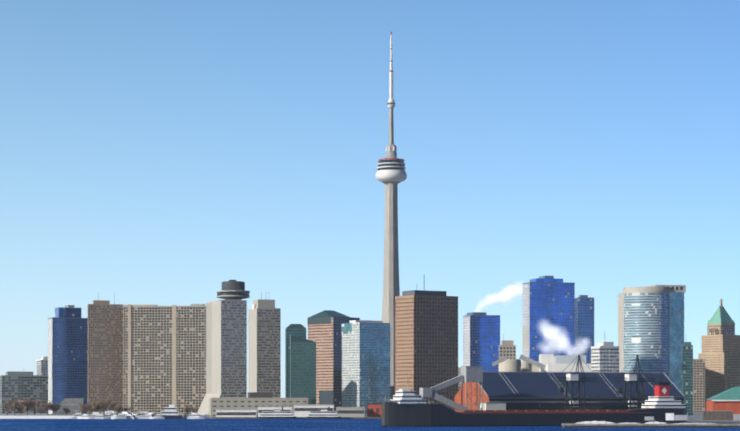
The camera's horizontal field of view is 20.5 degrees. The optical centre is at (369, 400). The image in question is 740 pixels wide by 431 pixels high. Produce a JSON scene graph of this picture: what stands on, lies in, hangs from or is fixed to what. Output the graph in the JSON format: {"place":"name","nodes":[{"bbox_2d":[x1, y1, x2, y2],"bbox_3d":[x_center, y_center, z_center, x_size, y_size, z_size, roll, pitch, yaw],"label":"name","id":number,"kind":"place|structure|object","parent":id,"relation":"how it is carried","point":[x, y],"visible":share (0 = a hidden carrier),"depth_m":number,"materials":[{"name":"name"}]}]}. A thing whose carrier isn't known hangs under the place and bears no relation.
{"place":"outdoors","nodes":[
{"label":"outdoors","id":0,"kind":"place"},
{"bbox_2d":[248,292,280,397],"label":"harbour castle","id":1,"kind":"structure","parent":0,"point":[264,345],"depth_m":2240.95,"materials":[{"name":"concrete"}]},
{"bbox_2d":[0,419,739,430],"bbox_3d":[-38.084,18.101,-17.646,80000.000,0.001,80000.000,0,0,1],"label":"lake water","id":2,"kind":"structure","parent":0,"point":[190,425],"depth_m":1427.53,"materials":[{"name":"blue liquid"}]},
{"bbox_2d":[71,401,249,418],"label":"moored boats","id":3,"kind":"object","parent":2,"relation":"on","point":[170,412],"visible":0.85,"depth_m":2013.35,"materials":[{"name":"grey plastic"}]},
{"bbox_2d":[258,407,340,418],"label":"ferry boats","id":4,"kind":"object","parent":2,"relation":"in","point":[282,414],"visible":0.9,"depth_m":2021.27,"materials":[{"name":"grey"}]},
{"bbox_2d":[381,370,686,426],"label":"cargo ship","id":5,"kind":"object","parent":2,"relation":"on","point":[407,407],"visible":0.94,"depth_m":1438.42,"materials":[{"name":"grey metal"}]},
{"bbox_2d":[562,411,739,426],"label":"pier","id":6,"kind":"structure","parent":2,"relation":"in","point":[717,415],"depth_m":1379.37,"materials":[{"name":"concrete"}]},
{"bbox_2d":[0,413,739,422],"bbox_3d":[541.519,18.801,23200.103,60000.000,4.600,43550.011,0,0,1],"label":"city ground","id":7,"kind":"structure","parent":0,"point":[695,418],"depth_m":2035.62,"materials":[{"name":"grey concrete"}]},
{"bbox_2d":[0,371,47,413],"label":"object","id":8,"kind":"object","parent":7,"relation":"on","point":[17,385],"visible":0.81,"depth_m":2603.76,"materials":[{"name":"grey glass"}]},
{"bbox_2d":[37,357,47,374],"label":"building","id":9,"kind":"structure","parent":7,"relation":"on","point":[42,365],"depth_m":2997.99,"materials":[{"name":"glass"}]},
{"bbox_2d":[48,305,87,413],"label":"blue slab","id":10,"kind":"structure","parent":7,"relation":"on","point":[67,351],"depth_m":2500.72,"materials":[{"name":"blue glass"}]},
{"bbox_2d":[1,397,197,415],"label":"shore trees","id":11,"kind":"object","parent":7,"relation":"on","point":[46,406],"visible":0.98,"depth_m":2065.05,"materials":[{"name":"brown plant"}]},
{"bbox_2d":[87,292,122,413],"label":"apartment building","id":12,"kind":"structure","parent":7,"relation":"on","point":[105,350],"depth_m":2445.49,"materials":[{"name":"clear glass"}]},
{"bbox_2d":[123,304,205,414],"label":"apartment building","id":13,"kind":"structure","parent":7,"relation":"on","point":[164,356],"depth_m":2344.73,"materials":[{"name":"beige concrete"}]},
{"bbox_2d":[197,280,249,415],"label":"hotel tower","id":14,"kind":"structure","parent":7,"relation":"on","point":[226,347],"depth_m":2144.23,"materials":[{"name":"concrete"}]},
{"bbox_2d":[209,392,307,416],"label":"podium","id":15,"kind":"object","parent":7,"relation":"on","point":[254,400],"visible":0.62,"depth_m":2072.28,"materials":[{"name":"beige concrete"}]},
{"bbox_2d":[285,324,305,397],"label":"skyscraper","id":16,"kind":"structure","parent":7,"relation":"on","point":[298,330],"depth_m":2635.87,"materials":[{"name":"teal"}]},
{"bbox_2d":[290,335,315,403],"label":"office tower","id":17,"kind":"structure","parent":7,"relation":"on","point":[302,367],"depth_m":2487.26,"materials":[{"name":"teal glass"}]},
{"bbox_2d":[307,310,359,410],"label":"skyscraper","id":18,"kind":"structure","parent":7,"relation":"on","point":[325,330],"depth_m":2743.59,"materials":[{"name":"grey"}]},
{"bbox_2d":[342,320,389,413],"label":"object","id":19,"kind":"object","parent":7,"relation":"on","point":[365,362],"visible":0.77,"depth_m":2445.55,"materials":[{"name":"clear glass"}]},
{"bbox_2d":[0,387,739,418],"bbox_3d":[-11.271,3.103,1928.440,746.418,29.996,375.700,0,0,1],"label":"shore buildings","id":20,"kind":"structure","parent":7,"relation":"on","point":[728,400],"depth_m":2041.57,"materials":[{"name":"grey concrete"}]},
{"bbox_2d":[395,290,457,409],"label":"office tower","id":21,"kind":"structure","parent":7,"relation":"on","point":[426,339],"depth_m":1995.28,"materials":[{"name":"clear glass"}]},
{"bbox_2d":[419,366,505,409],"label":"conveyor structure","id":22,"kind":"object","parent":7,"relation":"on","point":[471,373],"visible":0.73,"depth_m":1459.36,"materials":[{"name":"grey metal"}]},
{"bbox_2d":[463,312,499,382],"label":"skyscraper","id":23,"kind":"structure","parent":7,"relation":"on","point":[481,337],"depth_m":2285.07,"materials":[{"name":"blue glass"}]},
{"bbox_2d":[499,334,515,358],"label":"building","id":24,"kind":"structure","parent":7,"relation":"on","point":[507,349],"depth_m":1930.09,"materials":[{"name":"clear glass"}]},
{"bbox_2d":[492,325,590,371],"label":"refinery silos","id":25,"kind":"object","parent":7,"relation":"on","point":[551,363],"visible":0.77,"depth_m":1658.18,"materials":[{"name":"white"}]},
{"bbox_2d":[523,276,574,361],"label":"skyscraper","id":26,"kind":"structure","parent":7,"relation":"on","point":[551,299],"depth_m":2133.92,"materials":[{"name":"blue glass"}]},
{"bbox_2d":[453,371,684,409],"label":"warehouse","id":27,"kind":"structure","parent":7,"relation":"on","point":[523,390],"depth_m":1513.18,"materials":[{"name":"grey"}]},
{"bbox_2d":[556,354,597,409],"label":"dock crane","id":28,"kind":"object","parent":7,"relation":"on","point":[571,377],"visible":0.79,"depth_m":1490.25,"materials":[{"name":"metal"}]},
{"bbox_2d":[575,295,593,363],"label":"skyscraper","id":29,"kind":"structure","parent":7,"relation":"on","point":[584,315],"depth_m":2278.82,"materials":[{"name":"blue glass"}]},
{"bbox_2d":[591,331,619,371],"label":"building","id":30,"kind":"structure","parent":7,"relation":"on","point":[604,356],"depth_m":1881.89,"materials":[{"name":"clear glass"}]},
{"bbox_2d":[614,355,654,409],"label":"dock crane","id":31,"kind":"object","parent":7,"relation":"on","point":[630,378],"visible":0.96,"depth_m":1507.01,"materials":[{"name":"metal"}]},
{"bbox_2d":[618,285,685,391],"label":"glass skyscraper","id":32,"kind":"structure","parent":7,"relation":"on","point":[651,326],"depth_m":2432.47,"materials":[{"name":"glass"}]},
{"bbox_2d":[682,342,692,414],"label":"skyscraper","id":33,"kind":"structure","parent":7,"relation":"on","point":[687,370],"depth_m":2273.92,"materials":[{"name":"teal glass"}]},
{"bbox_2d":[693,359,704,412],"bbox_3d":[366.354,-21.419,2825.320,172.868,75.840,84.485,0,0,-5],"label":"building","id":34,"kind":"structure","parent":7,"relation":"on","point":[698,385],"depth_m":2790.85,"materials":[{"name":"concrete"}]},
{"bbox_2d":[698,353,726,410],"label":"building","id":35,"kind":"structure","parent":7,"relation":"on","point":[715,373],"depth_m":2864.83,"materials":[{"name":"beige concrete"}]},
{"bbox_2d":[701,335,739,352],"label":"building section","id":36,"kind":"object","parent":7,"relation":"on","point":[718,343],"visible":0.31,"depth_m":2877.88,"materials":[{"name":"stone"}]},
{"bbox_2d":[727,351,739,389],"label":"building","id":37,"kind":"structure","parent":7,"relation":"on","point":[733,368],"depth_m":2520.95,"materials":[{"name":"stone"}]},
{"bbox_2d":[0,0,739,397],"label":"sky","id":38,"kind":"structure","parent":0,"point":[153,152],"materials":[{"name":"blue"}]},
{"bbox_2d":[376,31,406,385],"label":"observation tower","id":39,"kind":"structure","parent":0,"point":[391,173],"depth_m":2974.30,"materials":[{"name":"concrete"}]},
{"bbox_2d":[390,386,394,398],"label":"building","id":40,"kind":"structure","parent":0,"point":[392,390],"depth_m":2838.81,"materials":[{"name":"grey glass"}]},
{"bbox_2d":[458,368,462,389],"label":"building","id":41,"kind":"structure","parent":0,"point":[459,373],"depth_m":2688.86,"materials":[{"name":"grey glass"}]},
{"bbox_2d":[707,299,734,334],"bbox_3d":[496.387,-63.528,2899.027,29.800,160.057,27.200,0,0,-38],"label":"tower roof","id":42,"kind":"structure","parent":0,"point":[721,322],"depth_m":2891.89,"materials":[{"name":"teal metal"}]}
]}

